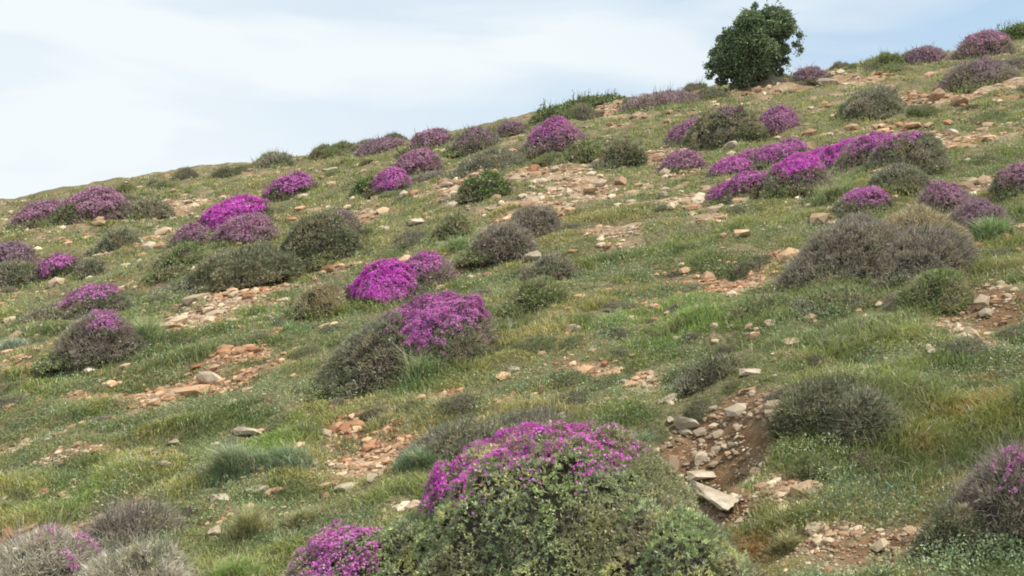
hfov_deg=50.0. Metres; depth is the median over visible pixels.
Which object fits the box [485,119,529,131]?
cushion plant
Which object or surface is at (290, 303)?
cushion plant
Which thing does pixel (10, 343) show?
grass tussock
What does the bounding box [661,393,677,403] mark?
stone
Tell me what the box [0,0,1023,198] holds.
sky
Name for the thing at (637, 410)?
cushion plant
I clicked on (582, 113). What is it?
cushion plant
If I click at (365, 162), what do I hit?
cushion plant
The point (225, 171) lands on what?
cushion plant
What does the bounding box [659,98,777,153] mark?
cushion shrub
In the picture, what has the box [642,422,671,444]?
cushion plant
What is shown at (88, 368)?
stone
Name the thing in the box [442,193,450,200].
stone
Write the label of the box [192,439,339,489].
grass tussock
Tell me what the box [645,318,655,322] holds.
stone
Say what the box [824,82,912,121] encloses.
cushion shrub
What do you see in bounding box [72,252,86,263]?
cushion plant
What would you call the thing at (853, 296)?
cushion shrub
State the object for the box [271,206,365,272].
cushion shrub
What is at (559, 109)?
leafy bush
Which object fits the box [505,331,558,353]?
cushion plant
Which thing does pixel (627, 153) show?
cushion shrub
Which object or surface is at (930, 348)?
stone
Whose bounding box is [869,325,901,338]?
cushion plant
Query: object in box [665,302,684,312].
cushion plant
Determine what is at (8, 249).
cushion shrub
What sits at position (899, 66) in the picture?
cushion plant
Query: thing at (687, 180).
cushion plant
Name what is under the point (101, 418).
cushion plant
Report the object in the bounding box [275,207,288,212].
cushion plant
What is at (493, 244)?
cushion shrub
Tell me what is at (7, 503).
grass tussock
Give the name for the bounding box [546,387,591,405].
cushion plant
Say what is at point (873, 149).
cushion shrub
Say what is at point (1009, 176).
cushion shrub
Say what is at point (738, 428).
stone
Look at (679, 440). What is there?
stone
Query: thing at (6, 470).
cushion plant
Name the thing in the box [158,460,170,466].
stone
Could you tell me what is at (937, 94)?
stone
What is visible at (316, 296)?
cushion shrub
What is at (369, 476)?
stone
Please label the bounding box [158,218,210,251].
cushion shrub
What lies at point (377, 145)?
cushion shrub
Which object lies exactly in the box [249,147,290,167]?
cushion plant
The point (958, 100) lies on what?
stone
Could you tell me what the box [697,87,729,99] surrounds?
cushion plant
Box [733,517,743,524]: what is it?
stone
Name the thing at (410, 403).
cushion plant
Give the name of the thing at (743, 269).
cushion plant
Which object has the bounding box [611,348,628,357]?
cushion plant
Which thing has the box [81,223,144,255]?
cushion shrub
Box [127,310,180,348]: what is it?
grass tussock
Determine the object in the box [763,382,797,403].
cushion plant
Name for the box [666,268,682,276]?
cushion plant
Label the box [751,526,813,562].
grass tussock
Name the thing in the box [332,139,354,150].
cushion plant
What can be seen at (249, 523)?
grass tussock
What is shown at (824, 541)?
stone
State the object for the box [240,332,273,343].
cushion plant
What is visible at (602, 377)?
cushion plant
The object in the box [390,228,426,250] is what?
cushion plant
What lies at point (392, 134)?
cushion plant
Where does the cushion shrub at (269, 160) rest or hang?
on the ground at (724, 468)
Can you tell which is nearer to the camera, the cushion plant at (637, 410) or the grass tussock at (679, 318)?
the cushion plant at (637, 410)
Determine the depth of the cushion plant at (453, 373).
5.76 m
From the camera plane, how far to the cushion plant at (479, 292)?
7.56 m
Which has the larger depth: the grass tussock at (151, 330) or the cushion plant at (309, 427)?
the grass tussock at (151, 330)
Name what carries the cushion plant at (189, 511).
on the ground at (724, 468)
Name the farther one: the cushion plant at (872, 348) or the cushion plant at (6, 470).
the cushion plant at (6, 470)
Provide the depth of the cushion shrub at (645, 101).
23.77 m
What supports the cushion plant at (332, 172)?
on the ground at (724, 468)
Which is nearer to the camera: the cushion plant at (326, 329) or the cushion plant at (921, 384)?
the cushion plant at (921, 384)
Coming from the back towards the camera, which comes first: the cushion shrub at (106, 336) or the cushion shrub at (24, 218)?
the cushion shrub at (24, 218)
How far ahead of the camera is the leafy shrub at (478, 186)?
13.07 m
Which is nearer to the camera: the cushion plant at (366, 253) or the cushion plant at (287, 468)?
the cushion plant at (287, 468)
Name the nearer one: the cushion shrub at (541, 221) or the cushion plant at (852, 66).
the cushion shrub at (541, 221)
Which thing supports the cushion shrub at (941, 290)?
on the ground at (724, 468)
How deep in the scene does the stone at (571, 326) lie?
6.20 m
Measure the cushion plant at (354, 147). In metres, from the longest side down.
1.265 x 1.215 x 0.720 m
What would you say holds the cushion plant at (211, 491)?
on the ground at (724, 468)
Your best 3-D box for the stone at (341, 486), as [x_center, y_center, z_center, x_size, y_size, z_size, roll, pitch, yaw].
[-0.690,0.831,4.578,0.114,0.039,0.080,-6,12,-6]
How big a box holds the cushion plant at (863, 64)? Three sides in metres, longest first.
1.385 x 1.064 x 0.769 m
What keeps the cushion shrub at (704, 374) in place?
on the ground at (724, 468)
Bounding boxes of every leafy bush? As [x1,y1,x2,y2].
[525,88,628,125]
[997,16,1023,40]
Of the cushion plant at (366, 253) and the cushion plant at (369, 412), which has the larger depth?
the cushion plant at (366, 253)
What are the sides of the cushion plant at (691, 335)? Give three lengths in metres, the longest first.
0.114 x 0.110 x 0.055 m
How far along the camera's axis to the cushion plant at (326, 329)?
7.45 m
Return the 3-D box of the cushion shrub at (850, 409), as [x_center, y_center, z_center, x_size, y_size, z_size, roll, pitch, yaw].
[1.224,0.467,4.130,0.652,0.389,0.495,-1,-2,37]
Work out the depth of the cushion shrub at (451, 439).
4.67 m
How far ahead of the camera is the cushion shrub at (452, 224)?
10.51 m
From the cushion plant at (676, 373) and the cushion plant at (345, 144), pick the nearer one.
the cushion plant at (676, 373)
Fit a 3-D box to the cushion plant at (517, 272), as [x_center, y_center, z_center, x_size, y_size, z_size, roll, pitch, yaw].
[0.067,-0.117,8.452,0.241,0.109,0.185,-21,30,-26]
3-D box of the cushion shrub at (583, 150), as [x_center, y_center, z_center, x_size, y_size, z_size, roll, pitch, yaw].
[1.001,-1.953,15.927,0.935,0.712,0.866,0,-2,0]
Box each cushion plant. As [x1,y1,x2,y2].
[0,380,28,395]
[0,393,31,408]
[0,461,29,475]
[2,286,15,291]
[3,488,35,502]
[23,334,50,343]
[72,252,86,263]
[81,376,107,384]
[87,415,113,425]
[116,181,136,192]
[116,195,139,202]
[123,288,144,298]
[137,192,152,196]
[146,178,159,187]
[149,294,173,304]
[153,178,177,189]
[171,165,200,180]
[175,334,200,345]
[179,504,200,515]
[185,486,227,501]
[210,166,242,178]
[211,249,230,253]
[218,437,238,445]
[230,162,250,170]
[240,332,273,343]
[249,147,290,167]
[261,410,292,434]
[267,287,298,296]
[270,464,298,475]
[271,314,291,326]
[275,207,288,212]
[285,300,297,306]
[286,419,332,438]
[287,345,322,359]
[289,386,309,397]
[301,278,348,289]
[302,488,314,495]
[307,141,346,160]
[317,322,340,334]
[320,194,337,200]
[325,169,341,176]
[325,397,346,406]
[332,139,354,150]
[350,137,373,152]
[358,159,372,165]
[359,227,374,233]
[359,408,382,421]
[362,249,373,256]
[370,189,401,200]
[384,130,407,138]
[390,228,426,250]
[390,485,409,495]
[394,399,426,415]
[402,470,426,481]
[410,168,446,183]
[434,390,484,415]
[450,372,463,381]
[463,288,493,296]
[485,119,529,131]
[493,308,504,316]
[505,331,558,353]
[508,267,528,278]
[523,151,562,166]
[545,368,594,388]
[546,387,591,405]
[557,332,583,348]
[561,221,582,229]
[567,102,603,120]
[574,313,593,323]
[583,370,633,391]
[594,300,635,310]
[598,307,618,312]
[599,327,630,340]
[602,141,614,146]
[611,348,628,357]
[629,406,645,414]
[641,328,660,336]
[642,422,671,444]
[653,204,666,211]
[660,285,674,292]
[663,365,694,385]
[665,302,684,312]
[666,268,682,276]
[677,178,693,182]
[681,283,705,293]
[682,332,699,343]
[682,398,706,422]
[683,80,701,91]
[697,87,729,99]
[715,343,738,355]
[723,379,741,392]
[726,205,746,213]
[726,252,771,281]
[742,359,756,367]
[755,73,787,87]
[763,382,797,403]
[781,447,842,481]
[799,198,813,204]
[806,354,825,366]
[811,317,836,329]
[829,60,849,69]
[829,336,856,345]
[833,445,895,477]
[845,63,860,69]
[857,342,886,358]
[860,57,872,67]
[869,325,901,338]
[877,61,910,72]
[880,291,906,310]
[893,341,915,348]
[903,102,944,116]
[904,379,934,390]
[928,456,962,474]
[937,334,990,357]
[957,103,979,110]
[959,149,1012,165]
[970,108,1012,124]
[986,248,1010,256]
[993,365,1023,379]
[995,325,1023,340]
[1002,56,1023,69]
[1016,85,1023,92]
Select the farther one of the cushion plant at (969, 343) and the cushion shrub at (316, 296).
the cushion shrub at (316, 296)
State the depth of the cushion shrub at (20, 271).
12.23 m
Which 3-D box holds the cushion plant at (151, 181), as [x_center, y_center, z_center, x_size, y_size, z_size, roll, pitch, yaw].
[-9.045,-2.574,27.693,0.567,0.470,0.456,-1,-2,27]
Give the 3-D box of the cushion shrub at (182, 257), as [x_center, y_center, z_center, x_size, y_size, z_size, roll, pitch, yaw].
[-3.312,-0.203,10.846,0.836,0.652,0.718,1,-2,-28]
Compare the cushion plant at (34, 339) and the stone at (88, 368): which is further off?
the cushion plant at (34, 339)
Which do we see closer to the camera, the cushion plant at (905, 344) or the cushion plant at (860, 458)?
the cushion plant at (860, 458)
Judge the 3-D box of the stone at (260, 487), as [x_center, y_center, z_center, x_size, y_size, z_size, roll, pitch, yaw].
[-1.076,0.846,4.626,0.099,0.033,0.053,-3,12,-23]
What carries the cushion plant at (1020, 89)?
on the ground at (724, 468)
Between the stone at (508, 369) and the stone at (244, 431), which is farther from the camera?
the stone at (508, 369)
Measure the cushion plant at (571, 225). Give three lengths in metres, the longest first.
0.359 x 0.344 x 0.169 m
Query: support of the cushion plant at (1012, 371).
on the ground at (724, 468)
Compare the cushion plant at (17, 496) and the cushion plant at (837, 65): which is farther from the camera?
the cushion plant at (837, 65)
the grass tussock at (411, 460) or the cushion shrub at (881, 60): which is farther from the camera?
the cushion shrub at (881, 60)
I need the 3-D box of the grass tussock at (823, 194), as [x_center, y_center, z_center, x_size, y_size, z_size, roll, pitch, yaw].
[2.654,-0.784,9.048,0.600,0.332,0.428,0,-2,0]
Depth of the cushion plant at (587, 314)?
6.34 m
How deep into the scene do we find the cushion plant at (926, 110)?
14.43 m
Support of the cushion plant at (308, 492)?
on the ground at (724, 468)
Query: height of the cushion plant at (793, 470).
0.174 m
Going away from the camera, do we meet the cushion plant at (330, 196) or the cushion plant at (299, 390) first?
the cushion plant at (299, 390)
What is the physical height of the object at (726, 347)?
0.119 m
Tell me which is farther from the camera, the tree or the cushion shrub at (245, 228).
the tree
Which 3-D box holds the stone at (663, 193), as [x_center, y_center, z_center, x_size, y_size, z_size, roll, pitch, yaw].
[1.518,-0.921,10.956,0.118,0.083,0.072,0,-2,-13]
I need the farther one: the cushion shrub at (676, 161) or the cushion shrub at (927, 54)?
the cushion shrub at (927, 54)
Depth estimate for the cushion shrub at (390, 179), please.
16.68 m
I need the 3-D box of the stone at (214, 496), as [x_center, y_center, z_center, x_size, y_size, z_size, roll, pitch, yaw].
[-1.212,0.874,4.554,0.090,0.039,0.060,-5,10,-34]
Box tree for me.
[702,0,806,90]
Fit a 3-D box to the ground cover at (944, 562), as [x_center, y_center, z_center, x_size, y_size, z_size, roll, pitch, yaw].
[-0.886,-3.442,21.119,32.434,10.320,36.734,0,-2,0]
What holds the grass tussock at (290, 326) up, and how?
on the ground at (724, 468)
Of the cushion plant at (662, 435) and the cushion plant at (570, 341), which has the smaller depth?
the cushion plant at (662, 435)
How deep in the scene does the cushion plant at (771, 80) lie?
24.30 m
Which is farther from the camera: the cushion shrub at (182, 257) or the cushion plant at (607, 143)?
the cushion plant at (607, 143)
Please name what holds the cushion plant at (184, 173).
on the ground at (724, 468)
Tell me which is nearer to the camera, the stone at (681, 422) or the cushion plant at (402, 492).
the cushion plant at (402, 492)
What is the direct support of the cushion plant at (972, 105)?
on the ground at (724, 468)
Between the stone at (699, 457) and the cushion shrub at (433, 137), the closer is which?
the stone at (699, 457)
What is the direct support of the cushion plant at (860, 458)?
on the ground at (724, 468)
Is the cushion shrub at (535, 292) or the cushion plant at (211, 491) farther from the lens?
the cushion shrub at (535, 292)
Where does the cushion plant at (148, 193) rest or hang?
on the ground at (724, 468)
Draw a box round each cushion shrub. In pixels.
[0,239,42,266]
[0,251,39,289]
[0,506,213,575]
[1,193,59,230]
[19,279,135,323]
[28,304,149,375]
[32,246,112,283]
[34,185,134,227]
[71,488,191,555]
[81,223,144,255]
[121,192,181,221]
[136,239,208,283]
[145,240,306,296]
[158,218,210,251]
[194,191,282,231]
[207,205,280,248]
[239,147,295,172]
[256,169,318,202]
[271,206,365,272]
[277,403,779,575]
[280,277,347,318]
[306,283,509,401]
[339,165,415,199]
[342,133,407,158]
[343,246,457,311]
[378,143,444,174]
[383,400,580,472]
[392,126,454,156]
[418,204,477,242]
[436,142,528,178]
[438,124,503,157]
[447,217,540,268]
[493,116,528,137]
[497,272,572,314]
[498,200,562,237]
[514,111,587,159]
[516,250,583,281]
[549,131,607,166]
[581,134,649,169]
[611,85,701,115]
[649,145,712,174]
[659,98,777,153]
[663,345,744,394]
[680,76,708,89]
[699,135,811,180]
[700,152,835,206]
[705,277,888,324]
[748,365,925,447]
[757,103,807,135]
[770,196,986,292]
[784,62,836,85]
[805,121,953,177]
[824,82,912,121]
[830,183,900,215]
[858,49,906,71]
[861,158,936,194]
[888,260,977,315]
[891,425,1023,568]
[892,176,1016,233]
[901,42,951,64]
[933,53,1021,94]
[948,26,1022,59]
[983,160,1023,196]
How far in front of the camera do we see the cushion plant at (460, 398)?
5.23 m
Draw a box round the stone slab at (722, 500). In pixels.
[689,479,739,509]
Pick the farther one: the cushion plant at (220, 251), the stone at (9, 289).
the cushion plant at (220, 251)
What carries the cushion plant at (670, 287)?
on the ground at (724, 468)
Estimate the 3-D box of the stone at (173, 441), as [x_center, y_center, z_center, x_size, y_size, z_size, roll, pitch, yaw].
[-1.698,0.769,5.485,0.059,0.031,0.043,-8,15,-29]
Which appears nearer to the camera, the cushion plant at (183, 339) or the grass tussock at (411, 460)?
the grass tussock at (411, 460)
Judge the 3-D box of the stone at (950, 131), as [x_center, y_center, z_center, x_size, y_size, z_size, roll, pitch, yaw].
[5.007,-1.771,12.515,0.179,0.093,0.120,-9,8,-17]
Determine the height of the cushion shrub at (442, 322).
0.895 m
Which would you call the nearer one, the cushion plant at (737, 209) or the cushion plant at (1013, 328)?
the cushion plant at (1013, 328)
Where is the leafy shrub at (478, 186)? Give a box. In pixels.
[442,164,514,205]
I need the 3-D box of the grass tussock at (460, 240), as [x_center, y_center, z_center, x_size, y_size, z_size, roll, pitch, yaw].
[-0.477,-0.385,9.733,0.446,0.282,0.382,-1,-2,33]
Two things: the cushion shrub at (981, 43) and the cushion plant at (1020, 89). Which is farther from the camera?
the cushion shrub at (981, 43)
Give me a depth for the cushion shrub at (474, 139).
20.66 m
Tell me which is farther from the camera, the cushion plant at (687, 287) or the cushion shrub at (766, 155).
the cushion shrub at (766, 155)
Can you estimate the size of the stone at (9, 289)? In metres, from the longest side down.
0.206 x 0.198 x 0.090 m
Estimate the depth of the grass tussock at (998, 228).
6.91 m
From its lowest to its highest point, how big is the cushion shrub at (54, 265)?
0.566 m
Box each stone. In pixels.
[82,366,96,373]
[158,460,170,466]
[167,439,178,444]
[196,371,220,384]
[208,526,220,535]
[209,493,230,502]
[233,427,261,434]
[245,484,268,493]
[322,167,337,170]
[333,482,354,490]
[366,473,377,482]
[407,218,424,224]
[441,182,453,185]
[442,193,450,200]
[506,366,520,372]
[521,250,541,260]
[565,324,579,331]
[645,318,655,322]
[658,191,668,197]
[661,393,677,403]
[667,416,673,422]
[673,417,699,429]
[675,437,683,443]
[686,469,716,480]
[693,451,707,465]
[708,322,717,328]
[723,140,737,149]
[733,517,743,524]
[735,425,742,431]
[738,368,761,375]
[739,469,746,474]
[741,387,755,391]
[762,490,773,496]
[816,78,838,85]
[821,538,827,543]
[914,98,924,103]
[926,344,935,354]
[929,88,945,100]
[943,129,958,134]
[950,96,968,105]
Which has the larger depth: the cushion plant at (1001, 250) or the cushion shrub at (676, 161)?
the cushion shrub at (676, 161)
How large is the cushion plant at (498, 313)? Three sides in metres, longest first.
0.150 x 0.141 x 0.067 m
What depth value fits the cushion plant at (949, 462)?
3.77 m
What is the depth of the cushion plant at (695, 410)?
4.67 m
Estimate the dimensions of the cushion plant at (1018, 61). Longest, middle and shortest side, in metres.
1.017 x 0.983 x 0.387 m
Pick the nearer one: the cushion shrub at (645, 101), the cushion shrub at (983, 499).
the cushion shrub at (983, 499)
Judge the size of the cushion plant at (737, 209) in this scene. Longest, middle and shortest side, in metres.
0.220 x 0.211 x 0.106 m
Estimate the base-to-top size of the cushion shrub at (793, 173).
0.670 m
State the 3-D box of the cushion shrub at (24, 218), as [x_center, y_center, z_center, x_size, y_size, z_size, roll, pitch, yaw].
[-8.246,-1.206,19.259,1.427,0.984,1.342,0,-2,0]
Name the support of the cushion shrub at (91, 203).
on the ground at (724, 468)
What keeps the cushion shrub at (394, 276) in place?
on the ground at (724, 468)
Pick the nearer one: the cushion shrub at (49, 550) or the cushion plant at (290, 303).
the cushion shrub at (49, 550)
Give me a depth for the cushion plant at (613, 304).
6.75 m
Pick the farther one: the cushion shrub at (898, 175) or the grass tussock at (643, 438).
the cushion shrub at (898, 175)
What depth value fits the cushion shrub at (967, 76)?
18.44 m
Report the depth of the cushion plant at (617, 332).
5.93 m
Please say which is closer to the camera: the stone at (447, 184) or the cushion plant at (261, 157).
the stone at (447, 184)
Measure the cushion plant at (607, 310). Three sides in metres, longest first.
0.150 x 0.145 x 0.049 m
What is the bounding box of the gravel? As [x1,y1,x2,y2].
[0,47,1023,575]
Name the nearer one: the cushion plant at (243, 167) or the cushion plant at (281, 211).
the cushion plant at (281, 211)
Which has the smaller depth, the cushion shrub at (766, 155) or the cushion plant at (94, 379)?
the cushion plant at (94, 379)
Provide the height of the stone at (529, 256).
0.085 m
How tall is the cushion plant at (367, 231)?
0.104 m
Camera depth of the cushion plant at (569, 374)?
5.42 m
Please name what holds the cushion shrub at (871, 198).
on the ground at (724, 468)
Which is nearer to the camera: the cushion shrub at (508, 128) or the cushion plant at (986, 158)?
the cushion plant at (986, 158)
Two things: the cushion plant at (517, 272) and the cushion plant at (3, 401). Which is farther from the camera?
the cushion plant at (517, 272)
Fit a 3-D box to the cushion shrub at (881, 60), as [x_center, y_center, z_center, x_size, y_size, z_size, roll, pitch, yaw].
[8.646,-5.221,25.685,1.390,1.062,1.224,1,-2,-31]
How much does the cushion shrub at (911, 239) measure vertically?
0.895 m
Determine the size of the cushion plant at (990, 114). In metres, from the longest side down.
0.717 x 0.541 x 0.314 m
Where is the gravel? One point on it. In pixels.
(736, 409)
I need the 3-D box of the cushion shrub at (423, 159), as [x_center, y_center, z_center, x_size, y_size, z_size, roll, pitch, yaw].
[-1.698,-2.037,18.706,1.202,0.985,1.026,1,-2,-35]
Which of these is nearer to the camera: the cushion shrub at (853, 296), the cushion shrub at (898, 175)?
the cushion shrub at (853, 296)
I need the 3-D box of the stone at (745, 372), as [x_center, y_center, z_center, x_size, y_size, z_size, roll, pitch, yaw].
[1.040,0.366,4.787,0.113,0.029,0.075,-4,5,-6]
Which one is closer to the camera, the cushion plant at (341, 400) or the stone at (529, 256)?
the cushion plant at (341, 400)
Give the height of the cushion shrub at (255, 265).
0.719 m
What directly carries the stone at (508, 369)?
on the ground at (724, 468)
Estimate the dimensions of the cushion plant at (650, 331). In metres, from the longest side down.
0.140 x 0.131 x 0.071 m
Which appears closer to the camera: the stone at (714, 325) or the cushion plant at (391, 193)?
the stone at (714, 325)
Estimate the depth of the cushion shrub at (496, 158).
16.75 m
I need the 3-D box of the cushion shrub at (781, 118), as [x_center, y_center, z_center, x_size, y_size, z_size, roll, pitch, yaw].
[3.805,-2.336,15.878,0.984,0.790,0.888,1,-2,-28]
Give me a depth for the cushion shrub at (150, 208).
19.27 m
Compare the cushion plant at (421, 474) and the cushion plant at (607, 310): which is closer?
the cushion plant at (421, 474)
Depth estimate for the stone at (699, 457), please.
4.33 m
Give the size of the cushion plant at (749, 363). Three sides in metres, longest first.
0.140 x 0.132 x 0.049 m
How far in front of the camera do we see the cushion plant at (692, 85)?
25.89 m
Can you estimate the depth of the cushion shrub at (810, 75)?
24.31 m
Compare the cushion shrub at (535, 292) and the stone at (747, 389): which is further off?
the cushion shrub at (535, 292)
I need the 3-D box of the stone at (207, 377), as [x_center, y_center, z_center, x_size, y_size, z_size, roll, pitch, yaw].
[-1.839,0.559,6.697,0.176,0.110,0.100,0,-2,-1]
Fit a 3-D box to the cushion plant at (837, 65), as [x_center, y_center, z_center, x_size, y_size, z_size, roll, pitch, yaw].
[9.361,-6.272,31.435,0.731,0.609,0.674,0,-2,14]
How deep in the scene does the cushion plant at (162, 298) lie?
9.78 m
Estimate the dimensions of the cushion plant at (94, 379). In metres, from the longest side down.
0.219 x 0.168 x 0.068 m
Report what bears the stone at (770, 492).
on the ground at (724, 468)
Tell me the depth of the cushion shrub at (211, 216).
15.53 m
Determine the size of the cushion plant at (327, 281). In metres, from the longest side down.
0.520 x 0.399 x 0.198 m
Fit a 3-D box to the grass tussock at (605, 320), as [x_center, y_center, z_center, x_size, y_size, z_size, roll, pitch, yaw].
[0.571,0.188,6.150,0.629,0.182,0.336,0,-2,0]
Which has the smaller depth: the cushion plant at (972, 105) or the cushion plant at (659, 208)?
the cushion plant at (659, 208)
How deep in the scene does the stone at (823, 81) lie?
23.77 m
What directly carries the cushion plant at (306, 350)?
on the ground at (724, 468)
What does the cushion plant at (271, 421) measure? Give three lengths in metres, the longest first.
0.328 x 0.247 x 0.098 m
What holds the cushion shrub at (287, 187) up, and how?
on the ground at (724, 468)
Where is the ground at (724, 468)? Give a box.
[0,40,1023,575]
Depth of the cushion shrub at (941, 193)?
7.89 m
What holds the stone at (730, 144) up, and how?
on the ground at (724, 468)
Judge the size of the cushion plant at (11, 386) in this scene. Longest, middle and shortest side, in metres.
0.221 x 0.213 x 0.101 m
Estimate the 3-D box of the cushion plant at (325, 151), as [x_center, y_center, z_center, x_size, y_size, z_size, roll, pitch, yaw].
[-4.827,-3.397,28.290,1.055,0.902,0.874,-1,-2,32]
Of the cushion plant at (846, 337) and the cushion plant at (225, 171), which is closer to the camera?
the cushion plant at (846, 337)
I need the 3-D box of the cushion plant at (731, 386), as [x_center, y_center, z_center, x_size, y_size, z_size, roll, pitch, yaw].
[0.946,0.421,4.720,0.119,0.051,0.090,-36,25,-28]
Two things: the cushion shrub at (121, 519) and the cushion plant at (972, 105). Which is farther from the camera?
the cushion plant at (972, 105)
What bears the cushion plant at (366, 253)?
on the ground at (724, 468)
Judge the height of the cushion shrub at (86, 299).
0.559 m
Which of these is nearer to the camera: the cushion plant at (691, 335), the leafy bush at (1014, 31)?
the cushion plant at (691, 335)
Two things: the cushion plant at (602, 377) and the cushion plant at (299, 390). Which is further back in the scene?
the cushion plant at (299, 390)
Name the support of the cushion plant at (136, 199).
on the ground at (724, 468)
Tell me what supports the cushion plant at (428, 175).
on the ground at (724, 468)
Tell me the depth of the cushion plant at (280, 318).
7.70 m
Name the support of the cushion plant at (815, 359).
on the ground at (724, 468)
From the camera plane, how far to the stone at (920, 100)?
17.78 m
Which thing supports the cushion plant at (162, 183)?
on the ground at (724, 468)
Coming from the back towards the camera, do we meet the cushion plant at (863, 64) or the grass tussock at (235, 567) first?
the cushion plant at (863, 64)
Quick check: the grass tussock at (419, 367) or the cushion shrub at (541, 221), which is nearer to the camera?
the grass tussock at (419, 367)
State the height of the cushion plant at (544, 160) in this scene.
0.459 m
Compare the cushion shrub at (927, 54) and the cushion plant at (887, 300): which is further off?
the cushion shrub at (927, 54)
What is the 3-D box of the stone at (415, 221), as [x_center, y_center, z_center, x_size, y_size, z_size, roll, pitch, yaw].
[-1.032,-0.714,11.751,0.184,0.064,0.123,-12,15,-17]
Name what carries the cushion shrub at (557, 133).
on the ground at (724, 468)
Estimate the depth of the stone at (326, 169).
23.72 m
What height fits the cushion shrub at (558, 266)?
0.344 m
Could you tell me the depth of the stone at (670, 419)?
4.65 m
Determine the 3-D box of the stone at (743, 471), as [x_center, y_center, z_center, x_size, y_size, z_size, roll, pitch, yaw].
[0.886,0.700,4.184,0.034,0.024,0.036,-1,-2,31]
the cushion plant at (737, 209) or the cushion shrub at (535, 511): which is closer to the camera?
the cushion shrub at (535, 511)
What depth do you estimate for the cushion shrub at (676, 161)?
13.40 m
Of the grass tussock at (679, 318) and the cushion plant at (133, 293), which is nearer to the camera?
the grass tussock at (679, 318)
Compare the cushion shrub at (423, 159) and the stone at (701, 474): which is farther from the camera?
the cushion shrub at (423, 159)
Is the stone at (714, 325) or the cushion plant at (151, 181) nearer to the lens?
the stone at (714, 325)
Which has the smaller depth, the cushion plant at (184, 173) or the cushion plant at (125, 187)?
the cushion plant at (125, 187)
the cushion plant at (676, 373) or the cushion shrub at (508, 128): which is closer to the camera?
the cushion plant at (676, 373)
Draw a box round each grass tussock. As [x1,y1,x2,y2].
[0,335,36,350]
[0,497,36,509]
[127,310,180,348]
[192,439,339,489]
[193,543,282,575]
[214,498,343,546]
[257,319,322,332]
[374,440,454,478]
[380,343,458,391]
[429,232,474,253]
[576,308,661,332]
[616,427,669,455]
[626,298,725,342]
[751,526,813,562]
[804,175,859,207]
[965,209,1023,242]
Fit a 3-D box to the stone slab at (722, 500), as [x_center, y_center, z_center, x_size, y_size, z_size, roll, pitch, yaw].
[0.697,0.731,3.880,0.089,0.046,0.476,-14,3,-11]
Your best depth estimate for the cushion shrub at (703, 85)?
37.33 m
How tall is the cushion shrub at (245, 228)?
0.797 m
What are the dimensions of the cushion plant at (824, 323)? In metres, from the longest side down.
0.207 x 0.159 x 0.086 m
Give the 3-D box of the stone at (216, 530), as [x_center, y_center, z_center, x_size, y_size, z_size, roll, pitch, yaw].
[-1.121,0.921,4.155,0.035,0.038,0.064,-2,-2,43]
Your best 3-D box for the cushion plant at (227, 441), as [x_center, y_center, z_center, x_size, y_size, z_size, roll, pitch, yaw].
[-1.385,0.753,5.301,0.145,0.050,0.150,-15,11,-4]
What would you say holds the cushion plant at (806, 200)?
on the ground at (724, 468)
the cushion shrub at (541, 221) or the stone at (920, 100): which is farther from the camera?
the stone at (920, 100)
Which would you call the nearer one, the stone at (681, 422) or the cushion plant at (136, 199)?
the stone at (681, 422)
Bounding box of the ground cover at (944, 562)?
[0,54,1023,575]

